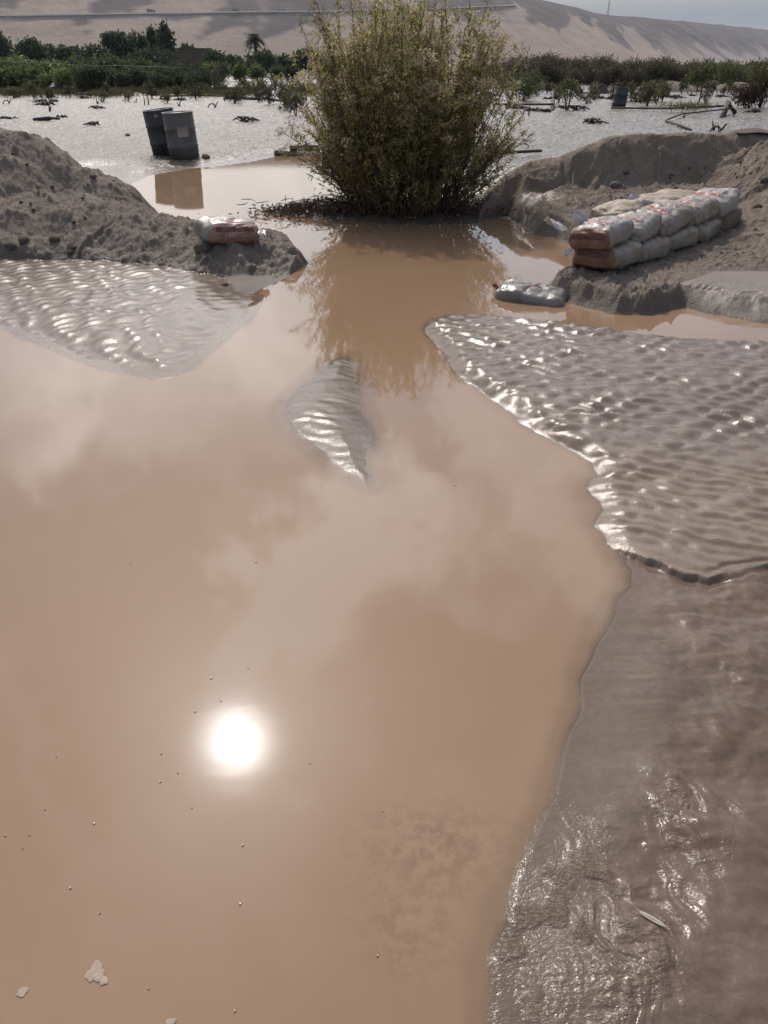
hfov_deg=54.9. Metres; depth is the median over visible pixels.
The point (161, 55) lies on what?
tree
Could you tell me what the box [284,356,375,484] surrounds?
mud island
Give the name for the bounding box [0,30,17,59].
tree
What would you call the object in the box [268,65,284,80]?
crop bush
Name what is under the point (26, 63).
crop bush
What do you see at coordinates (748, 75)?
brush bush
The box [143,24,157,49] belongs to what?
poplar tree
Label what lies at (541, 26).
hills
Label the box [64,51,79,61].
crop bush
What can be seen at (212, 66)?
crop bush
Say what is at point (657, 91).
plant tuft
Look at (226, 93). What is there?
plant tuft
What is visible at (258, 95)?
plant tuft
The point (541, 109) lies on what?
dead plant
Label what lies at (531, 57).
brush bush
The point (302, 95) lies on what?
plant tuft
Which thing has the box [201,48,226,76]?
tree
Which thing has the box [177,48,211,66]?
adobe wall
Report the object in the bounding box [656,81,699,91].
earth heap
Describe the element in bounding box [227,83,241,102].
plant tuft
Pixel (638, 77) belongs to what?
brush bush
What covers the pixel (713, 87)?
plant tuft
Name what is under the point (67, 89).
plant tuft
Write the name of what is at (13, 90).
plant tuft
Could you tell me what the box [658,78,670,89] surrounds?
plant tuft
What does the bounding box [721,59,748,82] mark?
brush bush
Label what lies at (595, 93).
plant tuft
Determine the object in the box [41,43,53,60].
tree
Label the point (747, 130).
sack
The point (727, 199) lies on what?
cement sack
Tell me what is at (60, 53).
tree
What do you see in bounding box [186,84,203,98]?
plant tuft
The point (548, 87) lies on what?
plant tuft
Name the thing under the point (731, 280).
earth bank
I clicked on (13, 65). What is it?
crop bush
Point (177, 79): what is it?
crop bush
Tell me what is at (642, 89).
silt shrub
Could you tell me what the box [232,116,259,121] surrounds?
dead plant
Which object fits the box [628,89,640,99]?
plant tuft
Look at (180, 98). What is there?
dead plant
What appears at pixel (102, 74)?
crop bush
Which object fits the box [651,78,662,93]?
plant tuft
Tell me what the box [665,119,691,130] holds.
pole
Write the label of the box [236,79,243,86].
plant tuft
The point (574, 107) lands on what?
dead plant
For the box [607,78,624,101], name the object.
plant tuft
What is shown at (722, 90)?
plant tuft
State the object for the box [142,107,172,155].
drum
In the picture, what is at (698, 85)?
plant tuft
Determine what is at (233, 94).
plant tuft
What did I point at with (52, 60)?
crop bush
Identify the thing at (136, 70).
crop bush
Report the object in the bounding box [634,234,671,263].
cement sack
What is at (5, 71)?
crop bush
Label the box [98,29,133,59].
tree
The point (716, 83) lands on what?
earth heap
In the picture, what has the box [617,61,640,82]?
brush bush
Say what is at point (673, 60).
brush bush
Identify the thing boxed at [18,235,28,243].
earth clod
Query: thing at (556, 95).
plant tuft
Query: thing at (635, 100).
dead plant
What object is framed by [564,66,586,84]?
brush bush
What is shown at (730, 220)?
cement sack
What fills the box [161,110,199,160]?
drum
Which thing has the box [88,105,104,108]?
dead plant
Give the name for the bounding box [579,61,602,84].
brush bush
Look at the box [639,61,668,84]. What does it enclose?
brush bush
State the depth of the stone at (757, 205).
8.06 m
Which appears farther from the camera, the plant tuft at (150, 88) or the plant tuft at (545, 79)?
the plant tuft at (545, 79)
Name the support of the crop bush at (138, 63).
on the mud flat
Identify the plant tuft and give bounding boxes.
[4,86,20,97]
[15,86,24,96]
[22,78,43,98]
[42,86,54,100]
[60,84,75,96]
[82,83,91,92]
[98,90,107,101]
[99,81,110,92]
[122,92,132,101]
[144,80,159,97]
[160,91,172,102]
[171,84,181,97]
[184,76,194,88]
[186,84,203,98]
[209,81,222,89]
[220,82,228,89]
[223,90,230,99]
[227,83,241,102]
[228,89,240,102]
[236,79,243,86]
[237,89,246,100]
[245,83,253,95]
[252,91,262,101]
[260,86,275,103]
[269,78,280,92]
[276,92,293,109]
[283,82,293,92]
[284,89,304,114]
[295,90,306,102]
[299,82,312,99]
[541,76,549,84]
[542,81,553,92]
[551,84,564,101]
[575,87,584,99]
[580,92,593,103]
[587,82,597,94]
[588,89,599,99]
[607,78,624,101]
[626,81,635,93]
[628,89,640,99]
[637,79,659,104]
[649,87,667,101]
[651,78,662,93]
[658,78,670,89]
[658,80,672,101]
[677,76,689,92]
[692,81,705,91]
[699,89,711,102]
[703,81,711,90]
[707,81,719,94]
[719,86,727,93]
[725,78,736,91]
[728,84,740,94]
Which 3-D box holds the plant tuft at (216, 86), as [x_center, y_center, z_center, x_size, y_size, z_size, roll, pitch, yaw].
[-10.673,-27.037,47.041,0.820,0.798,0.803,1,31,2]
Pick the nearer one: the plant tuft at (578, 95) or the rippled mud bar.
the rippled mud bar
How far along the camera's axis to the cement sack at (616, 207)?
6.94 m
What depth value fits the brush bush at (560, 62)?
73.02 m
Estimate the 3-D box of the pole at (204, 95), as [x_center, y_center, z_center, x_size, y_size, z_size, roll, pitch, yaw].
[-8.939,-22.609,40.243,8.284,0.151,1.065,18,36,28]
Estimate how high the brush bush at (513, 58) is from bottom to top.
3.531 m
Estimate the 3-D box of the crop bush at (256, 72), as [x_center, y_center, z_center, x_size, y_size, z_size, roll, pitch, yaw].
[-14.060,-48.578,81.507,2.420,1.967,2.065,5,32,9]
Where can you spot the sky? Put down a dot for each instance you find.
(753, 14)
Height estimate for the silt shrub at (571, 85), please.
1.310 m
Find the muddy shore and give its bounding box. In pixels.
[486,548,767,1023]
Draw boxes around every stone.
[49,235,59,241]
[610,181,622,188]
[752,203,761,208]
[761,175,767,182]
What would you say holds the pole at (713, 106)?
on the mud flat
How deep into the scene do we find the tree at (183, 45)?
126.62 m
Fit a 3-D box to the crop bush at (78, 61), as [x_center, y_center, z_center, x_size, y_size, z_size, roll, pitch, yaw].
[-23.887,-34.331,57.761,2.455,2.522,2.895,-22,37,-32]
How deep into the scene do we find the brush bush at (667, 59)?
83.64 m
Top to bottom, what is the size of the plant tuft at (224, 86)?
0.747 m
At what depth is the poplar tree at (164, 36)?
105.51 m
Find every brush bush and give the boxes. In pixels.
[496,54,529,84]
[496,65,515,87]
[501,54,526,65]
[523,55,561,85]
[526,52,545,61]
[538,49,568,78]
[548,64,571,87]
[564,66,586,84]
[566,54,591,82]
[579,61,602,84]
[580,54,604,67]
[586,51,619,66]
[594,63,619,87]
[599,57,621,74]
[605,60,632,86]
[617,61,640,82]
[619,54,649,84]
[623,67,650,87]
[637,57,653,73]
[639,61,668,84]
[644,55,676,81]
[653,54,677,62]
[659,56,680,70]
[667,65,687,81]
[670,64,691,81]
[676,58,702,73]
[688,63,713,83]
[698,57,717,65]
[703,62,732,83]
[712,59,746,83]
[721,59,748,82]
[738,66,760,83]
[747,61,763,82]
[748,57,767,75]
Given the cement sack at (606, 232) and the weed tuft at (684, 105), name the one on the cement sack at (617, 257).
the cement sack at (606, 232)
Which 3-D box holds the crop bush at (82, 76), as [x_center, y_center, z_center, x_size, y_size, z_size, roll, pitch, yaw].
[-19.171,-27.929,47.612,1.912,2.023,2.254,12,33,19]
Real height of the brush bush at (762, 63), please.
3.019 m
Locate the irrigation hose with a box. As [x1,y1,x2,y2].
[0,61,192,72]
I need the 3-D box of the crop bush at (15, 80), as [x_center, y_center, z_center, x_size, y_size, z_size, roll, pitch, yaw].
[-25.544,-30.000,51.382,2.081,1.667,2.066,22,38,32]
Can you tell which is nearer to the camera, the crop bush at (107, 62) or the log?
the log
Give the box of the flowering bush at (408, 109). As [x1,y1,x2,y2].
[270,0,535,218]
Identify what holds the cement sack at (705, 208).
on the cement sack at (708, 229)
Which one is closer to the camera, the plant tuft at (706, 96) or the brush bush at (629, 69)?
the plant tuft at (706, 96)
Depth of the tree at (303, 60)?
99.77 m
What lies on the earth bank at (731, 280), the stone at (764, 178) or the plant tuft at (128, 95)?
the stone at (764, 178)
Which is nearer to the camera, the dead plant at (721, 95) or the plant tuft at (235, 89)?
the plant tuft at (235, 89)
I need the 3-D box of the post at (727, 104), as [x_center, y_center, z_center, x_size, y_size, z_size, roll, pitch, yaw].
[12.451,-14.446,26.615,0.501,0.604,2.408,13,34,21]
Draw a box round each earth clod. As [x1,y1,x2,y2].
[5,241,16,249]
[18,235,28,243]
[194,239,212,253]
[201,154,209,158]
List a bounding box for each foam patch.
[17,987,28,996]
[84,960,107,985]
[166,1018,176,1023]
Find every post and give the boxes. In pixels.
[550,98,554,110]
[720,100,736,117]
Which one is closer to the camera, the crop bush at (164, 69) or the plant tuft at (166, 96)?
the plant tuft at (166, 96)
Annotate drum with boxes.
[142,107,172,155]
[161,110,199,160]
[611,86,628,106]
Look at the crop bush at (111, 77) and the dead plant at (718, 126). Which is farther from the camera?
the crop bush at (111, 77)
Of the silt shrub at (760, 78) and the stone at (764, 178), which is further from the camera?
the silt shrub at (760, 78)
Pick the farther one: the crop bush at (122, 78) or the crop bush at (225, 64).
the crop bush at (225, 64)
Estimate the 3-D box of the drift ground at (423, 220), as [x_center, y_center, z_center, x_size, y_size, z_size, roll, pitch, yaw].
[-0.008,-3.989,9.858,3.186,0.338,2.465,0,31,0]
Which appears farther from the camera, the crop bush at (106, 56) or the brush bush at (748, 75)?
the crop bush at (106, 56)
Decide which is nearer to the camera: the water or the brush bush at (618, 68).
the water
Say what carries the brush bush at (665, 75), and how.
on the mud flat
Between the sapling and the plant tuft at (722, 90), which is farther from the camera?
the plant tuft at (722, 90)
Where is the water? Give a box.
[0,154,767,1023]
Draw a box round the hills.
[0,0,767,63]
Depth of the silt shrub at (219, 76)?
61.46 m
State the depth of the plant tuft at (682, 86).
47.12 m
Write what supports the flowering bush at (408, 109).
on the drift ground at (423, 220)
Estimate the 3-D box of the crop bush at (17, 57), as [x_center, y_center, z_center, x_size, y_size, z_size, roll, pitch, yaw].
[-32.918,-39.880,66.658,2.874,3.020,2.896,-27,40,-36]
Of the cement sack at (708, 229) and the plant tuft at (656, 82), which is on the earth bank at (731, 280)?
the cement sack at (708, 229)
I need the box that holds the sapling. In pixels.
[684,59,719,101]
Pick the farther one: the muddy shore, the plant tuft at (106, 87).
the plant tuft at (106, 87)
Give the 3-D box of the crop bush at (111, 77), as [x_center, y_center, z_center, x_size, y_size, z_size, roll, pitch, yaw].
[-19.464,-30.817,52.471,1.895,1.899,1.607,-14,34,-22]
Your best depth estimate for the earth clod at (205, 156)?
14.58 m
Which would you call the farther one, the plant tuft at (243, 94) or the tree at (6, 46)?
the tree at (6, 46)
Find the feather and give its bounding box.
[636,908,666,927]
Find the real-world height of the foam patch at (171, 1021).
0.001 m
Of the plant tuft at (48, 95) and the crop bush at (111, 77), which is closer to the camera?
the plant tuft at (48, 95)
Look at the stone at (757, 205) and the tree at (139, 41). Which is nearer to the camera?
the stone at (757, 205)
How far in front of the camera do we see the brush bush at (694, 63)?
73.26 m
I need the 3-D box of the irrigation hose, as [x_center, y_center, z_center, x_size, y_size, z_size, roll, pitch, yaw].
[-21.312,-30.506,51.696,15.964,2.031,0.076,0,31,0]
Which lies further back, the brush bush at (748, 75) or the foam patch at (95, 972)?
the brush bush at (748, 75)
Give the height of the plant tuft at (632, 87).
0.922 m
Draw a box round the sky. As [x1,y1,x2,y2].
[544,0,767,29]
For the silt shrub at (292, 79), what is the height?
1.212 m
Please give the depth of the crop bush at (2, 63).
56.05 m
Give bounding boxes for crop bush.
[0,56,16,67]
[0,65,14,86]
[1,54,24,73]
[2,51,29,61]
[3,67,29,87]
[12,56,33,66]
[13,61,34,85]
[24,59,55,73]
[26,60,50,86]
[34,69,58,88]
[43,60,63,66]
[44,58,63,62]
[49,65,75,88]
[50,62,72,73]
[61,55,91,66]
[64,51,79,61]
[64,63,85,80]
[70,52,98,64]
[71,60,100,91]
[84,60,111,88]
[91,52,124,86]
[96,49,125,63]
[103,62,118,88]
[112,70,135,87]
[117,55,134,63]
[118,62,145,71]
[122,65,145,87]
[127,56,150,68]
[132,67,153,86]
[137,55,155,65]
[147,62,171,76]
[147,68,168,89]
[152,59,163,67]
[161,74,174,87]
[171,71,187,87]
[181,70,202,88]
[182,61,205,72]
[192,64,214,81]
[196,71,212,87]
[202,60,220,84]
[211,58,231,80]
[228,60,250,80]
[248,61,267,80]
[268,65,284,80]
[282,61,299,80]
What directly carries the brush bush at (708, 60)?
on the mud flat
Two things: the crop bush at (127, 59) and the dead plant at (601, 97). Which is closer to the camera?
the dead plant at (601, 97)
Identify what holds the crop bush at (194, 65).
on the mud flat
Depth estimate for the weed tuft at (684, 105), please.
28.41 m
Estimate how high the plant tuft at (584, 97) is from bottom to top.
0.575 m
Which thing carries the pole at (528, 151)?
on the mud flat
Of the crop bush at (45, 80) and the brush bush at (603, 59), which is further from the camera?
the brush bush at (603, 59)
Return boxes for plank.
[274,150,310,155]
[289,145,319,151]
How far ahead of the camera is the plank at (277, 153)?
15.57 m
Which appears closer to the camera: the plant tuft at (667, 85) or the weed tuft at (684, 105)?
the weed tuft at (684, 105)
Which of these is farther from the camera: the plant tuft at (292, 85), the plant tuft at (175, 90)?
the plant tuft at (292, 85)
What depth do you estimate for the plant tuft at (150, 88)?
40.35 m
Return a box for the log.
[33,116,60,120]
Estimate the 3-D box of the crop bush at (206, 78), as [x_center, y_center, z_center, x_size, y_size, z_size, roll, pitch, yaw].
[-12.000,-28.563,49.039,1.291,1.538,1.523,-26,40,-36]
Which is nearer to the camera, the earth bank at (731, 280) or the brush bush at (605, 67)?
the earth bank at (731, 280)
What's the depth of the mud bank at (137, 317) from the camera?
5.68 m
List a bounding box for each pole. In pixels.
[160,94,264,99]
[493,103,553,104]
[509,149,541,153]
[611,105,723,108]
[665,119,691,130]
[667,108,733,119]
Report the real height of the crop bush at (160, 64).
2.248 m
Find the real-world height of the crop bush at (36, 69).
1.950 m
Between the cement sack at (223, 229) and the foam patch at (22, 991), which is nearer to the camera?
the foam patch at (22, 991)
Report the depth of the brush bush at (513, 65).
64.67 m
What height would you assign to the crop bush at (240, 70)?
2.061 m
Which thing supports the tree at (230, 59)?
on the mud flat
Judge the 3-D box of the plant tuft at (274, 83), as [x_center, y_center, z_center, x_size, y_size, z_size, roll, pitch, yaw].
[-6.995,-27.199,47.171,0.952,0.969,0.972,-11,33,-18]
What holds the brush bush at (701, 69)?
on the mud flat
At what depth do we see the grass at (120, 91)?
43.99 m
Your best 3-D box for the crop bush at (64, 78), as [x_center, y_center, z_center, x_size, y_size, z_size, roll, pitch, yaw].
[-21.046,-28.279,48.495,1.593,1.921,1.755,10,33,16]
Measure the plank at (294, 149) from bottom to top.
0.124 m
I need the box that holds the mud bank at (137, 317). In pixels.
[0,254,263,378]
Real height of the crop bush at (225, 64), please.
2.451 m
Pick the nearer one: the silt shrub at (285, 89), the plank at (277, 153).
the plank at (277, 153)
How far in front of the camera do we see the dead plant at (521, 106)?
30.86 m
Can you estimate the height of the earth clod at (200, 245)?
0.152 m
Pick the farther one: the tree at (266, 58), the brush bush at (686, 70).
the tree at (266, 58)
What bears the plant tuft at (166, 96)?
on the mud flat
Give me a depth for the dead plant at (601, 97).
39.73 m
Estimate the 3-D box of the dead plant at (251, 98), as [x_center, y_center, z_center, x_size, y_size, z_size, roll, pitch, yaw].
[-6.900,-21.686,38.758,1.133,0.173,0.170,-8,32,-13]
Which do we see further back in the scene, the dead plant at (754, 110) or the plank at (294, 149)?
the dead plant at (754, 110)
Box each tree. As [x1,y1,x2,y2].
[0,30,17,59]
[12,35,52,60]
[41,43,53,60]
[46,43,90,61]
[82,42,106,59]
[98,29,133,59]
[123,28,152,57]
[123,43,182,64]
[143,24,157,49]
[153,19,179,61]
[177,42,194,60]
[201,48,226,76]
[224,54,246,75]
[240,47,282,76]
[244,34,264,54]
[275,52,295,75]
[290,45,326,76]
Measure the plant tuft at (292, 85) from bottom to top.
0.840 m
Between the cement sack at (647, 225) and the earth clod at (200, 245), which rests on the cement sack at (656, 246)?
the cement sack at (647, 225)
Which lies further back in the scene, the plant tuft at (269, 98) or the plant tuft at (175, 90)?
the plant tuft at (175, 90)
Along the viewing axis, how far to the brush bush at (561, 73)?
58.06 m
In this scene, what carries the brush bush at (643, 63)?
on the mud flat
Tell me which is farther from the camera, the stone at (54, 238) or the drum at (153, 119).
the drum at (153, 119)
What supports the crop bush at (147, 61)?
on the mud flat
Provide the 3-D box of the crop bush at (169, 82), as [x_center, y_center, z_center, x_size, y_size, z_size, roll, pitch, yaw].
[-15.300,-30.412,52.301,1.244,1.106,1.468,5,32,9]
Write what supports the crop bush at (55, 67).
on the mud flat
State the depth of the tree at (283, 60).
104.89 m
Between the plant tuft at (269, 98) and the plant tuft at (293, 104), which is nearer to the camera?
the plant tuft at (293, 104)
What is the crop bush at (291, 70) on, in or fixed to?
on the mud flat
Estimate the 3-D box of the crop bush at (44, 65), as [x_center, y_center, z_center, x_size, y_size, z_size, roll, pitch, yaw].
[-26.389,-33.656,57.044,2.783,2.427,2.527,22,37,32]
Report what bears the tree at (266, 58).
on the mud flat
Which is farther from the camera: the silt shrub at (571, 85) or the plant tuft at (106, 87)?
the plant tuft at (106, 87)
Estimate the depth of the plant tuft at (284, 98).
29.67 m
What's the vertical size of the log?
0.149 m
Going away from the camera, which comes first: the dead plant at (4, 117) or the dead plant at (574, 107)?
the dead plant at (4, 117)
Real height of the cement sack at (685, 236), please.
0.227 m
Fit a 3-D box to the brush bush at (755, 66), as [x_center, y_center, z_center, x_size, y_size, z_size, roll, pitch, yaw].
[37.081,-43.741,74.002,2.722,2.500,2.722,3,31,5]
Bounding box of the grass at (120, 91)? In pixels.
[0,86,271,97]
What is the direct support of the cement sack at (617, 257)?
on the earth bank at (731, 280)
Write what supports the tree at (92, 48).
on the mud flat
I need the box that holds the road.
[0,4,516,15]
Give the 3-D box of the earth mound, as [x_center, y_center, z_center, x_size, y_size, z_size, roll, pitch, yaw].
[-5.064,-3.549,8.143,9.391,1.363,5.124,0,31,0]
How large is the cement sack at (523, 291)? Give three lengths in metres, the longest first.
0.690 x 0.336 x 0.204 m
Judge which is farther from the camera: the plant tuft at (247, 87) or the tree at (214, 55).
the tree at (214, 55)
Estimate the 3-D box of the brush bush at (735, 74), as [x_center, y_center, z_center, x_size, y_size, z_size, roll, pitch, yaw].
[27.422,-34.477,58.683,2.627,2.611,2.627,4,31,6]
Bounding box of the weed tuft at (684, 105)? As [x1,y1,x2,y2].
[656,99,720,111]
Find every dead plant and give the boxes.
[0,116,18,118]
[32,99,46,102]
[33,101,55,105]
[83,121,100,124]
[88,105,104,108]
[172,97,186,99]
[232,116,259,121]
[242,97,256,99]
[505,103,527,108]
[525,107,550,111]
[564,105,589,109]
[582,118,609,123]
[591,95,606,98]
[627,98,646,102]
[669,95,686,98]
[709,123,727,131]
[715,94,730,96]
[744,108,761,112]
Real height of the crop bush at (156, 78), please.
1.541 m
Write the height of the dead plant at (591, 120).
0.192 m
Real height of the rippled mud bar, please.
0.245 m
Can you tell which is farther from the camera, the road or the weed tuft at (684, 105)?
the road
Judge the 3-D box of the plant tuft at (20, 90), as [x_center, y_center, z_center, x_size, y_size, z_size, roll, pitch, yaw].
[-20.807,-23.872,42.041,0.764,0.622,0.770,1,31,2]
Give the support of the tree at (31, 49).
on the mud flat
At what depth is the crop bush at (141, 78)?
51.51 m
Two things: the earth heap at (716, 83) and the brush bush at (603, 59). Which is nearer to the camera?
the earth heap at (716, 83)
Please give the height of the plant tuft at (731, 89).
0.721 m
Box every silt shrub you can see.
[209,62,230,85]
[246,76,270,94]
[275,86,291,104]
[284,74,302,88]
[507,62,543,100]
[557,77,581,109]
[636,80,652,101]
[729,83,767,107]
[740,57,767,107]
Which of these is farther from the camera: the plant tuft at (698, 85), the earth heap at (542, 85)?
the earth heap at (542, 85)
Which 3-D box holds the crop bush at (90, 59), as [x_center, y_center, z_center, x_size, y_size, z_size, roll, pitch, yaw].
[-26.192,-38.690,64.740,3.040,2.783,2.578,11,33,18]
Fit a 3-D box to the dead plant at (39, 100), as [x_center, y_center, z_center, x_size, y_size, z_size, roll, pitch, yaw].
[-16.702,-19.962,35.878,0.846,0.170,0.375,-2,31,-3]
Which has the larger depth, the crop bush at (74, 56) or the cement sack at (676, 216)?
the crop bush at (74, 56)
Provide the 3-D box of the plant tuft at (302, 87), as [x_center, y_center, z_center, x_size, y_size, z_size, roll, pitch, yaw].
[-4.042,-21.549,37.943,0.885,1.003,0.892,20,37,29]
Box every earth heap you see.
[532,82,545,89]
[592,83,609,93]
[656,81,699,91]
[703,80,720,87]
[708,82,762,90]
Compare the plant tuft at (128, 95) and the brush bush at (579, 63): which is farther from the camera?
the brush bush at (579, 63)
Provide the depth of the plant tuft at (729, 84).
48.94 m
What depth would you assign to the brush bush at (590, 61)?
83.42 m
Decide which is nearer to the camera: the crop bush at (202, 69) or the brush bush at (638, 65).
the crop bush at (202, 69)
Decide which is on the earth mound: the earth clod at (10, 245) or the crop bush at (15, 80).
the earth clod at (10, 245)
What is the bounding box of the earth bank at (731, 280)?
[475,130,767,323]
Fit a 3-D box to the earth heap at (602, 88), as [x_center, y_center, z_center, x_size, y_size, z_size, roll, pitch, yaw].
[13.850,-27.058,47.358,1.373,0.698,0.915,0,31,0]
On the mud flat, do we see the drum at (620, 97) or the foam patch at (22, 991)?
the drum at (620, 97)
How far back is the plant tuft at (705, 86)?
49.56 m
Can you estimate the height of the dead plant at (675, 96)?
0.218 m
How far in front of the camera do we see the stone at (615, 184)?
9.00 m
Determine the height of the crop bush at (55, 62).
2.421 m
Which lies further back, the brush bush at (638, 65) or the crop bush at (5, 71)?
the brush bush at (638, 65)
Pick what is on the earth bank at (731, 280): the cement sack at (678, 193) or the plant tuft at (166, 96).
the cement sack at (678, 193)
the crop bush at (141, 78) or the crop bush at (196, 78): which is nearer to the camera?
the crop bush at (196, 78)
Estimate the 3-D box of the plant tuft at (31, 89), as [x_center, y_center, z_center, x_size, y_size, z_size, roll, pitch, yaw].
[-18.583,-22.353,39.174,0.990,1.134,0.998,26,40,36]
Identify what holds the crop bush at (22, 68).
on the mud flat
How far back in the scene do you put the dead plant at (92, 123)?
22.29 m
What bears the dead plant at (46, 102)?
on the mud flat
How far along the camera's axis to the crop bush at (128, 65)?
53.99 m
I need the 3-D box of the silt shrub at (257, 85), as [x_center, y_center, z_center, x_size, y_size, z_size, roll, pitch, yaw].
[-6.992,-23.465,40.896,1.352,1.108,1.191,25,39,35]
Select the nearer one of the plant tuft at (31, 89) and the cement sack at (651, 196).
the cement sack at (651, 196)
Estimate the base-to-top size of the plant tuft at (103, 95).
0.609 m
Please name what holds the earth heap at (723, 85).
on the mud flat
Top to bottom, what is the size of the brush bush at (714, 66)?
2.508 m
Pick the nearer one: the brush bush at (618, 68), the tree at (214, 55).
the brush bush at (618, 68)
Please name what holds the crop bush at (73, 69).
on the mud flat
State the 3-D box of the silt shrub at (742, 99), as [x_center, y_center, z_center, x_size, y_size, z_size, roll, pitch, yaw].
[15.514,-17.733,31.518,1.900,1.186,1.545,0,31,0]
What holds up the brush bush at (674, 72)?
on the mud flat
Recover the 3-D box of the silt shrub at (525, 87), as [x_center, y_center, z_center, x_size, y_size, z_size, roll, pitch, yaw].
[7.049,-21.564,37.211,2.155,1.825,2.036,0,31,0]
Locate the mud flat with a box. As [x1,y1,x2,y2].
[0,64,767,184]
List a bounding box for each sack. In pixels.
[193,215,265,244]
[492,278,567,306]
[543,209,633,255]
[572,239,642,270]
[590,199,646,217]
[617,211,661,242]
[628,193,676,200]
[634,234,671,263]
[636,199,693,236]
[653,189,696,197]
[669,224,698,250]
[675,196,719,226]
[689,188,739,218]
[696,216,721,242]
[720,206,741,230]
[735,128,767,132]
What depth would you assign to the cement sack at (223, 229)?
6.86 m
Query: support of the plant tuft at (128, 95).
on the mud flat
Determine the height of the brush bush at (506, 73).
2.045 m
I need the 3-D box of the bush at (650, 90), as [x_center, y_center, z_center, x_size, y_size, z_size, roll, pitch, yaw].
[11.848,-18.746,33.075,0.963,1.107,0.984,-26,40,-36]
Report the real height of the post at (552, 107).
0.488 m
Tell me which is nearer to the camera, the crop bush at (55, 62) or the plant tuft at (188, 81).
the plant tuft at (188, 81)
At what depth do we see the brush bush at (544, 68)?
57.98 m
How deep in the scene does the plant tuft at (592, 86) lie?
43.52 m
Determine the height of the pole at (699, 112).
0.234 m
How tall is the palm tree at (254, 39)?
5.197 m
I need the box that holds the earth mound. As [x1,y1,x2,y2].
[0,127,308,294]
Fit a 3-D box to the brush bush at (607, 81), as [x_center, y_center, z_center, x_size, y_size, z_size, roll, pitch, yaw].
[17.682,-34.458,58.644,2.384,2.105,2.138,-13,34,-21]
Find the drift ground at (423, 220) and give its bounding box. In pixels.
[291,198,510,224]
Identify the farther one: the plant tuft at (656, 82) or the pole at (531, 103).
the plant tuft at (656, 82)

